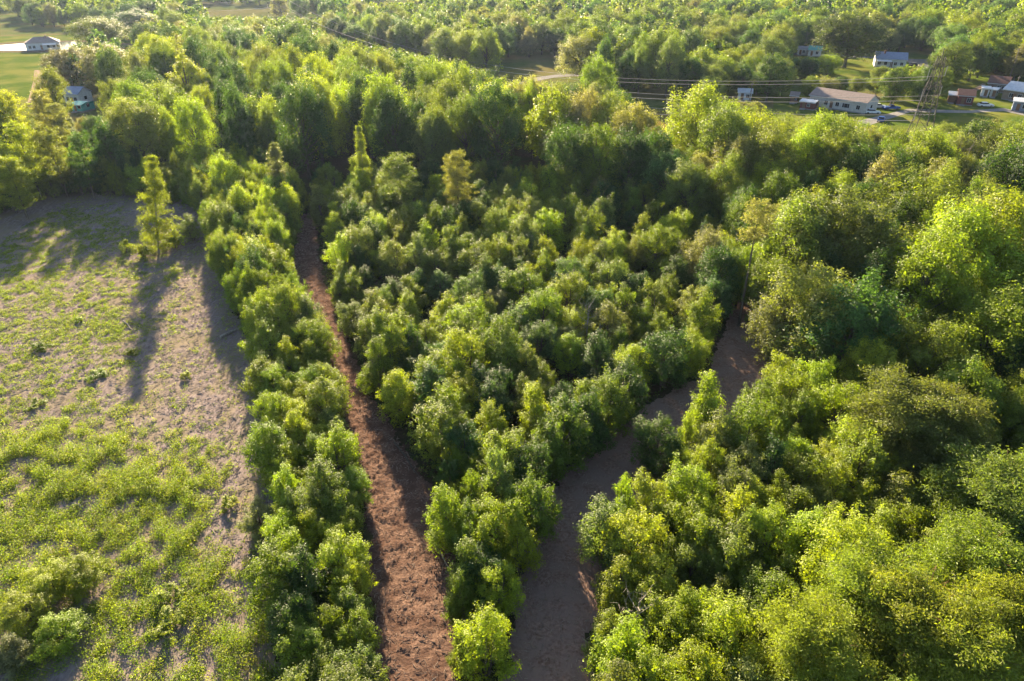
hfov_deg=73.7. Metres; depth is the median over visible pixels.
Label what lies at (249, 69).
forest tree
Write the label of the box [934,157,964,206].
broadleaf tree
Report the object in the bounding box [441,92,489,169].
forest tree
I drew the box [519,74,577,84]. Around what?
gravel track
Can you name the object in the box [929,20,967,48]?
forest tree
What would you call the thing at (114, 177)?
edge tree
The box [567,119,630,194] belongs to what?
forest tree
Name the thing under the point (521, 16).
forest tree
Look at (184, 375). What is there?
bush
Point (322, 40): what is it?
forest tree
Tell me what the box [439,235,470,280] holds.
young tree
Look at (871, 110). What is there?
parked car
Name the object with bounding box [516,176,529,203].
young tree
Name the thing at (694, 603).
bushy tree
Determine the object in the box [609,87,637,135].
forest tree
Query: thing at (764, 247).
broadleaf tree
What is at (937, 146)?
broadleaf tree
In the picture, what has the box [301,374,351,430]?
bushy tree
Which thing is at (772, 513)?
bushy tree
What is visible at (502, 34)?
forest tree
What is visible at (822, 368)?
bushy tree
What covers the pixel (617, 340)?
young tree
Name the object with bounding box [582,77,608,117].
forest tree
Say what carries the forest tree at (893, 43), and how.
on the ground at (12, 24)
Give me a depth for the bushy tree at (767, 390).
68.62 m
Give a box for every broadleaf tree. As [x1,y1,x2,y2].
[39,44,91,85]
[62,16,131,44]
[72,42,130,84]
[89,114,133,180]
[96,95,169,162]
[109,7,156,35]
[127,20,147,30]
[138,80,185,118]
[662,144,690,183]
[677,144,708,165]
[677,222,728,287]
[680,148,718,204]
[689,241,749,303]
[693,99,757,171]
[695,146,753,229]
[707,96,748,115]
[709,131,768,197]
[713,171,761,223]
[715,105,774,138]
[716,183,762,239]
[720,244,763,310]
[721,188,757,245]
[730,193,777,269]
[737,253,796,325]
[739,113,809,199]
[741,290,801,366]
[748,158,789,199]
[748,184,835,292]
[749,108,781,126]
[750,119,797,174]
[750,120,798,146]
[754,167,809,215]
[758,107,776,121]
[758,115,801,134]
[758,258,856,364]
[759,208,791,266]
[770,189,810,235]
[775,109,799,124]
[777,180,893,278]
[777,264,922,380]
[785,121,835,193]
[785,249,828,301]
[792,104,841,164]
[792,114,823,134]
[793,165,832,203]
[794,498,904,592]
[799,120,863,196]
[799,168,819,197]
[800,330,840,398]
[801,182,834,216]
[805,247,848,276]
[806,266,848,293]
[813,113,848,130]
[816,53,845,75]
[819,165,856,201]
[821,202,926,286]
[824,280,875,362]
[825,139,887,195]
[830,176,880,207]
[830,199,872,254]
[832,114,874,147]
[832,331,907,392]
[836,124,878,175]
[843,242,903,312]
[850,165,978,231]
[855,116,878,145]
[855,123,885,147]
[864,147,900,203]
[867,220,986,328]
[868,133,908,170]
[872,306,903,341]
[873,232,910,259]
[874,123,893,145]
[874,299,942,375]
[877,144,925,174]
[878,217,913,249]
[880,188,925,238]
[882,122,899,139]
[883,124,911,148]
[885,313,985,385]
[887,161,927,181]
[890,171,921,199]
[900,191,1023,309]
[901,126,958,170]
[901,300,931,350]
[907,127,926,135]
[907,192,961,238]
[913,125,963,169]
[920,153,972,192]
[926,349,1012,442]
[927,155,967,188]
[930,299,979,370]
[931,180,1023,300]
[931,273,1023,392]
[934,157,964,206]
[935,272,1008,327]
[938,353,1002,396]
[947,131,965,151]
[948,129,982,163]
[950,174,1010,204]
[951,186,1005,229]
[955,152,978,181]
[957,157,979,185]
[958,114,1002,156]
[967,133,1023,193]
[967,159,1015,189]
[968,119,1011,162]
[969,170,1003,209]
[970,381,1023,461]
[971,153,986,173]
[973,306,1002,339]
[976,118,1003,135]
[981,331,1023,404]
[985,318,1023,367]
[987,119,1023,158]
[987,277,1023,327]
[989,121,1023,154]
[991,138,1023,192]
[999,186,1023,231]
[1000,120,1015,135]
[1001,368,1023,442]
[1007,429,1023,454]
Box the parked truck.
[882,104,900,109]
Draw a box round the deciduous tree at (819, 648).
[737,583,890,680]
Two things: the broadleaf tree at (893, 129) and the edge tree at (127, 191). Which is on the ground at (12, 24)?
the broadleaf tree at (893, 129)
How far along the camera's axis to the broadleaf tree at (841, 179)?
112.06 m
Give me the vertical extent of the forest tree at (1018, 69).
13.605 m
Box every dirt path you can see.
[27,70,45,106]
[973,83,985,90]
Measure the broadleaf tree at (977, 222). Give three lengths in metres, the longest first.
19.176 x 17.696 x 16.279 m
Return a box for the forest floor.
[32,135,1023,680]
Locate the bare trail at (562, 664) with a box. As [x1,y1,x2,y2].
[499,297,781,680]
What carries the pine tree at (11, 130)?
on the forest floor
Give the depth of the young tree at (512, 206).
117.44 m
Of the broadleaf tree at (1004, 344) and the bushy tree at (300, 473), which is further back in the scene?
the broadleaf tree at (1004, 344)
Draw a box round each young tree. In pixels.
[176,213,203,242]
[198,198,238,246]
[206,154,242,192]
[226,179,260,216]
[227,234,274,252]
[240,295,298,355]
[259,244,297,295]
[291,294,326,326]
[307,184,329,230]
[309,163,343,185]
[310,165,324,184]
[311,181,326,210]
[313,420,364,479]
[318,164,344,196]
[321,181,345,215]
[321,210,345,252]
[322,232,356,278]
[325,183,360,214]
[325,201,346,230]
[325,259,358,295]
[328,273,349,305]
[333,182,344,191]
[333,225,344,241]
[336,298,364,339]
[337,266,368,309]
[338,224,376,264]
[339,197,370,230]
[342,176,365,203]
[343,154,360,183]
[346,166,372,200]
[346,220,358,230]
[347,243,374,286]
[347,286,397,339]
[349,311,389,361]
[355,332,395,395]
[356,191,378,217]
[357,216,386,262]
[357,265,384,298]
[358,206,387,234]
[359,212,393,246]
[366,244,388,277]
[366,303,421,370]
[368,167,381,187]
[368,172,405,207]
[369,160,377,180]
[369,286,401,313]
[371,155,392,171]
[372,163,393,202]
[374,238,412,282]
[375,182,400,213]
[375,199,394,218]
[375,366,422,427]
[378,235,400,268]
[379,206,394,229]
[380,276,405,309]
[385,199,420,245]
[392,224,412,255]
[394,287,424,334]
[395,319,427,373]
[396,274,429,315]
[400,231,439,275]
[400,356,420,394]
[401,361,448,420]
[404,201,429,243]
[405,218,439,268]
[406,388,475,472]
[407,272,429,297]
[409,182,422,201]
[409,194,429,218]
[410,267,430,292]
[411,346,470,401]
[415,164,424,183]
[415,201,442,241]
[417,159,441,197]
[418,246,456,286]
[418,319,444,351]
[418,338,451,368]
[421,199,440,212]
[422,269,457,303]
[422,480,468,557]
[423,173,446,202]
[424,172,443,195]
[425,378,475,439]
[427,204,444,233]
[428,187,450,211]
[428,290,465,329]
[429,161,444,177]
[430,197,447,212]
[432,204,460,245]
[434,312,458,347]
[435,224,459,269]
[438,168,467,196]
[438,294,489,345]
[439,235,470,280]
[440,566,480,627]
[441,326,490,388]
[441,418,485,477]
[444,536,492,613]
[445,495,493,551]
[445,633,475,679]
[446,312,487,365]
[446,600,521,680]
[448,371,484,417]
[451,196,477,235]
[451,267,487,310]
[452,235,494,281]
[453,210,472,238]
[456,231,480,265]
[458,538,509,604]
[459,159,473,190]
[459,467,490,517]
[460,160,477,199]
[462,198,476,221]
[462,252,501,300]
[463,289,497,326]
[463,492,526,559]
[465,397,511,448]
[466,201,488,234]
[466,307,524,371]
[467,161,489,189]
[467,178,493,201]
[468,159,495,181]
[468,359,516,421]
[469,376,513,435]
[469,426,527,492]
[473,188,495,226]
[473,220,494,261]
[473,557,527,620]
[478,205,511,237]
[479,259,517,302]
[479,444,522,502]
[481,232,514,274]
[482,154,504,186]
[483,229,508,257]
[483,335,521,390]
[484,285,517,316]
[484,311,513,343]
[485,514,545,583]
[488,179,503,202]
[488,182,506,204]
[489,190,501,207]
[491,197,500,211]
[494,169,515,193]
[494,199,508,224]
[495,211,523,249]
[498,263,547,316]
[500,164,518,186]
[502,184,529,213]
[502,233,534,274]
[503,193,520,230]
[504,255,527,284]
[504,439,552,498]
[504,462,563,549]
[505,212,544,255]
[505,301,540,350]
[506,180,526,198]
[506,231,543,260]
[508,154,523,176]
[508,372,548,424]
[509,341,544,391]
[511,166,521,183]
[513,381,551,445]
[514,191,543,232]
[515,287,572,345]
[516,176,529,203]
[516,260,544,296]
[516,319,568,370]
[518,164,539,193]
[521,361,558,402]
[524,174,538,199]
[524,181,546,215]
[525,391,594,481]
[526,232,563,278]
[527,206,570,252]
[527,413,577,483]
[528,162,541,183]
[533,164,547,185]
[533,248,554,292]
[536,162,568,201]
[537,201,549,220]
[538,393,595,459]
[539,178,562,209]
[544,380,575,418]
[546,195,555,213]
[547,193,580,240]
[547,271,594,322]
[548,256,591,296]
[550,329,587,379]
[553,319,587,362]
[554,162,584,201]
[555,304,594,344]
[559,232,603,274]
[561,183,583,212]
[565,192,582,228]
[565,223,594,260]
[566,172,588,204]
[567,201,608,245]
[569,377,604,423]
[572,384,617,462]
[572,493,630,580]
[575,328,622,385]
[577,253,610,290]
[577,286,614,327]
[578,299,635,346]
[581,237,612,281]
[582,184,604,211]
[582,362,637,437]
[587,194,610,217]
[587,256,636,304]
[588,178,625,221]
[588,192,619,235]
[592,354,650,428]
[593,282,621,313]
[594,218,617,240]
[598,230,627,269]
[599,281,642,330]
[602,225,619,256]
[604,323,631,365]
[606,471,636,527]
[608,188,625,215]
[612,341,652,393]
[613,270,650,307]
[616,208,639,238]
[618,230,631,250]
[620,262,631,276]
[621,234,648,273]
[622,186,646,227]
[626,229,652,265]
[628,411,689,479]
[629,300,659,346]
[632,211,655,238]
[633,275,676,324]
[633,310,675,358]
[634,221,678,274]
[634,274,651,306]
[636,324,691,391]
[637,180,657,218]
[640,198,664,235]
[649,190,671,221]
[649,257,670,284]
[651,190,675,212]
[651,225,688,262]
[651,271,686,312]
[654,211,684,252]
[659,253,694,303]
[664,205,699,252]
[669,284,722,346]
[669,331,713,378]
[673,407,699,465]
[675,284,708,329]
[676,204,703,242]
[678,322,715,361]
[679,369,727,445]
[683,406,742,471]
[690,213,722,247]
[691,209,713,229]
[691,220,712,256]
[696,274,736,321]
[706,235,746,275]
[711,230,735,246]
[757,467,792,509]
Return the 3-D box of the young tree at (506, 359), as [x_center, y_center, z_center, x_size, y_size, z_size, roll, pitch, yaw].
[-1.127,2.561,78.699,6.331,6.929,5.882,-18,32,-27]
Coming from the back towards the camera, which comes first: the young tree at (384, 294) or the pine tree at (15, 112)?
the pine tree at (15, 112)
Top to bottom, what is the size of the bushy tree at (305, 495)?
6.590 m
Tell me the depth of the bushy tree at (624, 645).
45.05 m
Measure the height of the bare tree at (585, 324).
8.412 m
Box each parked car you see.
[866,108,880,114]
[877,116,884,122]
[977,102,993,107]
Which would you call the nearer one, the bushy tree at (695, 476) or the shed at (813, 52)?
the bushy tree at (695, 476)
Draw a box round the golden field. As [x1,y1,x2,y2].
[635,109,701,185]
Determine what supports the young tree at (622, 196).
on the forest floor
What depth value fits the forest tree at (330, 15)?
361.55 m
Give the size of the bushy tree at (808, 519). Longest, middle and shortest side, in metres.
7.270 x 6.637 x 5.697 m
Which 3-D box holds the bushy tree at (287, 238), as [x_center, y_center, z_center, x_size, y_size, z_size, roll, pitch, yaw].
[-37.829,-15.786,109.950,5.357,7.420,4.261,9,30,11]
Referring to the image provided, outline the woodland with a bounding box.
[0,0,1023,164]
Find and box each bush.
[0,581,58,637]
[0,632,38,680]
[18,556,77,605]
[22,397,47,411]
[27,608,92,663]
[29,342,53,352]
[53,550,107,604]
[72,317,83,324]
[82,367,108,380]
[117,347,140,355]
[119,239,130,253]
[131,244,149,261]
[144,605,188,637]
[152,577,191,602]
[161,227,186,247]
[179,371,191,380]
[219,494,239,513]
[234,494,274,543]
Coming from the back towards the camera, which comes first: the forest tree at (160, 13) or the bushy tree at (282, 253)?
the forest tree at (160, 13)
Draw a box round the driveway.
[793,53,934,67]
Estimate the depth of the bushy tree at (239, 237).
104.52 m
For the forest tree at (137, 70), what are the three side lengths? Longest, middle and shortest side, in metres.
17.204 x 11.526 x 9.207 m
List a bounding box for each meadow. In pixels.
[0,0,406,19]
[495,58,698,112]
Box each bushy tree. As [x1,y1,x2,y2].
[175,159,190,189]
[179,159,198,199]
[182,168,200,206]
[188,168,210,207]
[189,174,208,217]
[194,147,206,167]
[194,163,212,203]
[197,194,215,238]
[201,144,209,162]
[201,160,210,176]
[202,184,215,199]
[204,201,218,243]
[204,225,227,274]
[205,230,237,284]
[209,146,217,155]
[210,176,231,198]
[211,184,219,200]
[212,189,226,206]
[212,219,233,240]
[215,190,234,218]
[215,220,226,236]
[217,148,227,169]
[218,245,237,284]
[220,243,251,276]
[222,267,248,314]
[223,180,242,197]
[223,203,246,225]
[225,150,238,170]
[226,157,241,171]
[226,233,246,252]
[227,141,242,160]
[228,212,248,238]
[231,226,241,236]
[233,145,248,163]
[233,238,273,294]
[233,260,260,322]
[234,210,254,229]
[236,165,260,195]
[236,202,250,218]
[236,534,300,620]
[237,318,283,363]
[238,291,260,335]
[238,354,284,407]
[238,416,305,479]
[239,156,263,182]
[241,285,282,347]
[242,222,269,242]
[244,241,271,268]
[245,180,268,200]
[245,389,293,430]
[247,350,273,393]
[248,212,265,226]
[250,145,259,161]
[250,163,262,184]
[250,217,274,238]
[251,203,269,222]
[251,363,303,401]
[252,184,285,224]
[252,267,292,301]
[254,147,265,163]
[254,160,270,179]
[254,411,289,445]
[255,199,271,219]
[255,506,309,552]
[257,463,321,518]
[258,151,272,165]
[258,234,285,274]
[258,434,308,490]
[259,258,273,286]
[260,583,324,658]
[261,173,281,194]
[261,197,274,210]
[261,215,295,260]
[265,203,298,248]
[265,278,309,325]
[266,526,318,577]
[267,172,284,183]
[267,461,300,500]
[269,237,287,261]
[269,500,301,536]
[270,176,293,217]
[270,610,329,678]
[271,224,293,251]
[271,333,306,375]
[271,543,342,611]
[273,317,300,353]
[273,664,320,680]
[274,182,304,230]
[275,211,289,242]
[275,243,289,268]
[275,261,300,290]
[276,194,301,239]
[276,357,290,379]
[276,394,316,432]
[277,379,304,408]
[278,404,315,457]
[282,282,297,323]
[282,482,330,541]
[283,171,305,215]
[283,316,342,366]
[284,163,290,175]
[284,270,313,305]
[287,454,358,520]
[288,168,307,199]
[289,331,302,355]
[290,356,305,383]
[291,170,310,208]
[291,377,322,409]
[291,431,338,469]
[291,457,331,488]
[294,363,329,399]
[294,636,351,680]
[296,506,323,557]
[299,311,333,357]
[299,338,331,368]
[300,360,315,400]
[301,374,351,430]
[303,419,329,459]
[309,603,354,649]
[311,362,353,403]
[313,407,349,433]
[314,528,372,593]
[316,487,365,537]
[316,516,360,565]
[318,650,389,680]
[322,363,340,387]
[322,415,350,464]
[326,557,378,610]
[326,640,387,680]
[329,583,375,647]
[330,601,382,665]
[339,464,373,509]
[432,459,461,491]
[445,479,467,505]
[447,446,469,483]
[462,456,478,488]
[464,597,507,648]
[482,545,514,574]
[517,466,536,507]
[577,608,662,680]
[579,605,621,661]
[590,550,645,619]
[591,656,641,680]
[595,504,670,583]
[621,546,681,626]
[622,641,696,680]
[630,467,684,544]
[637,501,679,546]
[637,583,702,661]
[647,535,691,587]
[649,634,739,680]
[659,452,722,532]
[659,489,724,572]
[660,580,716,649]
[673,530,725,590]
[676,435,726,494]
[678,466,716,496]
[678,584,775,679]
[687,513,769,593]
[694,572,737,625]
[699,481,757,565]
[706,453,766,519]
[709,654,771,680]
[711,432,769,497]
[718,547,777,604]
[720,395,781,463]
[724,441,755,468]
[726,614,773,662]
[734,376,788,432]
[735,562,802,640]
[739,497,808,576]
[745,475,792,543]
[747,394,797,453]
[750,431,791,486]
[757,347,809,397]
[760,366,814,418]
[761,553,803,605]
[765,422,807,469]
[765,661,809,680]
[769,448,836,506]
[771,478,819,536]
[773,504,831,582]
[774,430,814,487]
[779,387,825,446]
[784,355,842,414]
[793,578,825,622]
[799,500,856,555]
[802,475,845,516]
[803,378,872,441]
[804,436,842,483]
[812,454,870,512]
[814,394,842,426]
[814,412,883,481]
[831,366,867,413]
[832,433,891,502]
[835,474,879,523]
[841,502,868,540]
[860,450,908,492]
[862,497,925,549]
[864,374,882,393]
[865,667,924,680]
[868,468,923,532]
[870,502,902,553]
[873,465,914,498]
[891,502,947,556]
[894,543,916,565]
[907,525,944,564]
[909,466,946,509]
[909,488,938,526]
[917,487,974,534]
[953,418,1003,457]
[1006,536,1023,563]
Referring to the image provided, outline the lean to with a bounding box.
[799,98,819,109]
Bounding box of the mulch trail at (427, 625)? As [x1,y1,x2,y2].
[292,214,459,680]
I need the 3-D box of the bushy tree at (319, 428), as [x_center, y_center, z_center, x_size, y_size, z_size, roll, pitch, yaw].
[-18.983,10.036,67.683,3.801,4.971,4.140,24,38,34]
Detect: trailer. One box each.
[980,85,991,97]
[989,87,999,98]
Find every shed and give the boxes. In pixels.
[737,88,752,100]
[789,91,800,103]
[797,46,808,55]
[808,45,822,56]
[947,91,957,103]
[1011,97,1023,112]
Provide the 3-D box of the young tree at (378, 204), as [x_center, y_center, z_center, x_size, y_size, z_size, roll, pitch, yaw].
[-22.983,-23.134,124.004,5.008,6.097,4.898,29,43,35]
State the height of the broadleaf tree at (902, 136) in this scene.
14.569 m
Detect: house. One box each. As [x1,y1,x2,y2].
[24,35,60,50]
[62,86,92,103]
[809,87,880,113]
[873,50,907,67]
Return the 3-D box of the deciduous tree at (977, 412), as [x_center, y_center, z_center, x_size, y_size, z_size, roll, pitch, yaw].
[39.119,9.095,63.008,11.452,11.253,10.085,-8,32,-16]
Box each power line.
[269,8,919,101]
[270,0,917,84]
[270,17,913,120]
[287,7,937,97]
[290,1,935,80]
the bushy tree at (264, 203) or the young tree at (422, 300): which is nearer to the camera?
the young tree at (422, 300)
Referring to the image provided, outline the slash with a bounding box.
[0,199,272,680]
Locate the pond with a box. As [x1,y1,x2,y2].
[0,41,133,50]
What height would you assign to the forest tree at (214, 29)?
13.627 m
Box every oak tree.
[553,35,613,82]
[805,8,893,67]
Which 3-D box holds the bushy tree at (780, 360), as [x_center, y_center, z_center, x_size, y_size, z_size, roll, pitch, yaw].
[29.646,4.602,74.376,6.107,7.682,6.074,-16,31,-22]
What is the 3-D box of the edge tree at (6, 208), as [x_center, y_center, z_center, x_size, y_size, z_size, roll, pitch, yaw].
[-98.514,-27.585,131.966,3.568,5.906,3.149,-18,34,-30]
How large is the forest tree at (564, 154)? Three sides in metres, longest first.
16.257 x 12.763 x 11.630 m
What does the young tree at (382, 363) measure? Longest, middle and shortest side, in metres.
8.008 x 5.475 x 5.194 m
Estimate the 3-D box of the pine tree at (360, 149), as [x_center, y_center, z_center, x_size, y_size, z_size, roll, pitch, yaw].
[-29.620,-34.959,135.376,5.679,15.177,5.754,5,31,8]
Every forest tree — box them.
[0,0,18,15]
[9,0,33,18]
[19,3,34,24]
[26,1,48,25]
[31,63,75,116]
[32,7,49,26]
[42,1,56,26]
[55,6,68,25]
[62,127,79,149]
[64,117,74,128]
[66,2,90,23]
[75,116,85,134]
[80,114,97,146]
[88,7,102,19]
[93,44,126,101]
[95,76,123,117]
[99,9,118,28]
[101,0,114,15]
[107,74,158,151]
[116,0,136,23]
[121,65,153,84]
[122,46,153,81]
[129,20,164,47]
[129,65,171,90]
[131,0,157,14]
[132,28,152,54]
[142,31,177,71]
[147,38,183,78]
[155,4,178,22]
[156,105,188,164]
[159,22,186,38]
[161,31,182,55]
[163,9,187,24]
[165,2,183,11]
[171,91,223,161]
[173,19,187,31]
[179,21,217,52]
[180,32,215,78]
[185,0,199,8]
[188,81,221,138]
[197,69,223,123]
[198,16,211,30]
[201,62,214,93]
[202,48,236,76]
[204,25,221,34]
[206,37,238,64]
[207,29,228,46]
[209,78,244,140]
[211,56,253,107]
[212,17,243,28]
[214,41,231,68]
[218,78,265,155]
[219,20,250,35]
[221,24,250,61]
[230,25,260,43]
[233,29,259,63]
[235,47,253,67]
[237,57,258,96]
[247,15,272,32]
[247,40,281,69]
[248,36,275,56]
[248,86,272,141]
[250,52,296,100]
[250,58,274,93]
[251,98,288,159]
[260,25,286,50]
[260,76,298,133]
[268,73,337,178]
[270,0,290,17]
[272,40,304,81]
[275,17,315,49]
[284,24,324,55]
[284,30,314,60]
[284,61,343,154]
[288,0,312,18]
[290,55,323,81]
[292,67,349,166]
[295,49,338,89]
[298,18,311,25]
[307,0,320,17]
[313,0,328,16]
[315,30,341,56]
[316,0,339,16]
[317,11,339,37]
[317,36,344,65]
[325,15,345,36]
[327,0,339,12]
[328,47,361,74]
[328,77,365,153]
[331,54,367,131]
[331,61,365,141]
[332,39,379,77]
[333,20,353,39]
[340,63,384,157]
[342,22,368,43]
[346,0,367,14]
[347,14,358,23]
[356,12,377,44]
[357,5,378,23]
[358,69,416,168]
[365,49,398,84]
[365,83,419,170]
[368,25,385,46]
[372,11,396,48]
[382,2,405,15]
[382,16,402,45]
[384,24,408,50]
[390,17,417,54]
[394,9,413,18]
[394,52,425,83]
[397,57,424,100]
[401,97,430,168]
[406,83,439,130]
[407,106,452,179]
[408,17,438,56]
[412,9,434,23]
[415,55,455,97]
[415,99,457,169]
[421,31,449,61]
[428,27,460,62]
[429,69,472,135]
[432,10,451,25]
[441,0,464,15]
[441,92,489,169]
[448,26,488,67]
[450,18,476,60]
[454,62,477,96]
[458,10,481,27]
[463,1,479,12]
[464,74,528,165]
[466,27,504,71]
[473,75,518,154]
[474,67,500,91]
[481,0,498,10]
[491,10,514,29]
[492,22,514,57]
[494,0,510,11]
[499,13,530,46]
[501,21,519,56]
[502,0,524,14]
[503,9,531,25]
[513,72,550,139]
[514,79,542,158]
[518,25,538,56]
[527,2,550,16]
[531,19,551,54]
[535,16,551,24]
[537,75,578,149]
[539,0,560,13]
[539,10,554,19]
[540,117,595,187]
[543,26,566,56]
[548,12,578,45]
[555,7,572,20]
[560,85,609,163]
[562,19,590,61]
[562,79,586,113]
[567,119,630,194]
[576,26,607,64]
[578,51,618,106]
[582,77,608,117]
[582,84,636,165]
[583,0,602,12]
[583,20,618,48]
[587,12,611,33]
[590,34,615,86]
[591,2,609,14]
[597,8,620,20]
[600,121,655,197]
[604,10,626,25]
[605,98,663,156]
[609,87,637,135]
[611,21,635,40]
[614,47,641,94]
[615,23,651,69]
[619,8,642,27]
[622,125,680,203]
[623,30,654,88]
[629,41,650,93]
[638,147,697,210]
[640,4,662,20]
[646,17,680,57]
[646,22,683,86]
[650,30,688,96]
[657,0,677,14]
[660,158,722,229]
[663,8,673,21]
[668,4,690,19]
[672,56,708,97]
[674,13,687,31]
[676,27,705,64]
[681,7,705,27]
[682,24,716,51]
[683,46,717,83]
[685,0,706,8]
[695,62,726,91]
[696,1,717,10]
[697,73,725,99]
[699,11,728,29]
[699,53,739,90]
[701,18,735,36]
[702,5,710,20]
[704,25,731,51]
[705,6,730,21]
[705,23,734,37]
[712,32,738,52]
[714,0,731,10]
[717,47,741,70]
[727,0,745,15]
[728,13,747,41]
[728,20,748,44]
[729,62,758,90]
[735,26,762,58]
[736,55,763,82]
[737,41,756,60]
[737,47,767,70]
[738,100,759,114]
[740,4,758,19]
[745,0,763,11]
[745,17,775,36]
[746,34,794,60]
[747,10,765,28]
[749,63,764,93]
[752,51,793,101]
[756,0,775,12]
[759,28,795,57]
[762,21,798,51]
[763,7,792,19]
[764,10,788,27]
[764,55,798,96]
[773,0,794,9]
[781,15,808,45]
[787,27,798,51]
[791,56,802,74]
[797,75,824,98]
[798,20,814,45]
[798,56,822,76]
[801,0,820,14]
[805,14,828,45]
[810,5,830,23]
[821,76,840,89]
[832,5,851,19]
[832,76,851,90]
[848,75,867,91]
[854,6,874,15]
[865,76,888,94]
[869,65,890,77]
[870,9,892,48]
[875,65,916,103]
[877,3,897,20]
[878,28,902,51]
[890,20,917,51]
[893,10,916,25]
[895,0,916,11]
[896,15,919,47]
[904,1,927,13]
[905,65,934,99]
[906,65,938,106]
[912,15,942,48]
[913,25,935,50]
[916,6,945,23]
[925,26,941,52]
[925,37,979,84]
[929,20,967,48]
[930,33,973,63]
[933,121,962,136]
[934,67,954,94]
[938,8,968,26]
[946,13,982,31]
[949,0,960,10]
[963,36,991,80]
[966,21,999,41]
[967,0,978,7]
[967,42,1001,77]
[970,8,983,24]
[970,28,1006,67]
[977,4,996,17]
[986,17,1005,28]
[990,38,1021,75]
[991,0,1016,9]
[991,28,1023,45]
[992,41,1014,72]
[997,20,1023,42]
[999,6,1021,20]
[1001,13,1023,28]
[1003,45,1023,80]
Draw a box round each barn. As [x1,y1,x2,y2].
[955,88,976,105]
[987,75,1012,92]
[1001,81,1023,101]
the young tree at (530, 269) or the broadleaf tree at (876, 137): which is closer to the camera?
the young tree at (530, 269)
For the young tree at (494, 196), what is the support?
on the forest floor
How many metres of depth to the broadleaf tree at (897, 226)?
95.87 m
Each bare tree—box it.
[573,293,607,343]
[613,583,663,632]
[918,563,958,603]
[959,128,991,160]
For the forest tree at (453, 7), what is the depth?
390.38 m
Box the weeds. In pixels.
[0,193,282,680]
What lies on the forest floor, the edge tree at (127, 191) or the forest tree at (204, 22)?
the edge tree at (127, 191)
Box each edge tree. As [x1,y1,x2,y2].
[0,193,6,213]
[0,193,12,211]
[24,166,44,198]
[35,185,50,195]
[38,159,61,197]
[52,170,74,194]
[61,144,72,158]
[62,158,90,194]
[77,155,96,190]
[92,163,116,194]
[93,155,124,196]
[106,160,124,196]
[119,166,134,195]
[122,152,131,164]
[124,164,150,198]
[126,155,143,188]
[127,144,141,166]
[138,158,156,195]
[142,176,164,200]
[156,160,168,168]
[157,167,174,195]
[162,182,175,194]
[165,185,180,203]
[166,168,180,183]
[168,147,187,171]
[170,177,180,195]
[178,178,192,205]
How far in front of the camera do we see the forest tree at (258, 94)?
173.18 m
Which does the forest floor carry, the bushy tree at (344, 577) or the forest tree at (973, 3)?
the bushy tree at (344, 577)
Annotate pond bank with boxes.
[0,40,134,52]
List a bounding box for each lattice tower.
[267,0,287,23]
[906,48,947,134]
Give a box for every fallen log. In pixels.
[72,501,87,508]
[219,327,239,337]
[435,546,456,571]
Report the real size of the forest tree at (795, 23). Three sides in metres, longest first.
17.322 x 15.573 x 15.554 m
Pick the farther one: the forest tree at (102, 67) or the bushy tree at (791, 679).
the forest tree at (102, 67)
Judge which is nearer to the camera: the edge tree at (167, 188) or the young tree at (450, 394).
the young tree at (450, 394)
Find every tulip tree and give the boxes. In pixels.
[165,44,207,96]
[659,79,732,152]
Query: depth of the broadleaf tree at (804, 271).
88.39 m
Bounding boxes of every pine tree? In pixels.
[0,88,41,153]
[0,120,52,200]
[0,134,29,212]
[0,154,44,219]
[27,124,77,197]
[28,87,63,141]
[40,102,72,154]
[66,130,103,198]
[125,154,181,253]
[266,142,287,183]
[352,125,374,197]
[377,151,427,216]
[441,148,476,210]
[736,195,781,326]
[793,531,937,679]
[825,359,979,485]
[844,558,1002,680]
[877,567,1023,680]
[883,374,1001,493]
[896,504,1023,636]
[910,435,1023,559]
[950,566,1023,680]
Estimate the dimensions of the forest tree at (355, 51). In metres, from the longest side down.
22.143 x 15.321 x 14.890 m
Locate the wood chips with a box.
[293,215,776,680]
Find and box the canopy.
[70,101,94,112]
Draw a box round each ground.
[0,0,1023,154]
[0,188,282,680]
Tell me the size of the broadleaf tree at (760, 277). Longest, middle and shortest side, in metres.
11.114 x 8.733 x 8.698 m
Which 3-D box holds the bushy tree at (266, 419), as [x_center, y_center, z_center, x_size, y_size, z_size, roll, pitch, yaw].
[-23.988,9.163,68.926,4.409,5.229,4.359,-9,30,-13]
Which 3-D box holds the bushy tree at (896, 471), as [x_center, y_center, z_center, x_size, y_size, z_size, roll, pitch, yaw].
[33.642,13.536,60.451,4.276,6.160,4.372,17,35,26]
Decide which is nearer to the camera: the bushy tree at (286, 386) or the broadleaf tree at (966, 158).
the bushy tree at (286, 386)
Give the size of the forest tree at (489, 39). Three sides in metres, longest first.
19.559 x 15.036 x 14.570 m
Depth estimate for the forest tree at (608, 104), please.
147.98 m
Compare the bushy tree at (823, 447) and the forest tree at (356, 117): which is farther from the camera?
the forest tree at (356, 117)
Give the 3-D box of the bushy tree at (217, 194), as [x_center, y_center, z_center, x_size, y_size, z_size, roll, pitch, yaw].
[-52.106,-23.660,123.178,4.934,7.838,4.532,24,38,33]
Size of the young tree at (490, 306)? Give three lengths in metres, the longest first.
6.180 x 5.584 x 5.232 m
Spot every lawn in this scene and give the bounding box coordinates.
[0,35,132,50]
[0,52,65,126]
[773,75,1023,135]
[795,51,932,81]
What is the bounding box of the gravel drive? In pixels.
[857,108,1023,124]
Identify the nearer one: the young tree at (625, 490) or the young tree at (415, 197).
the young tree at (625, 490)

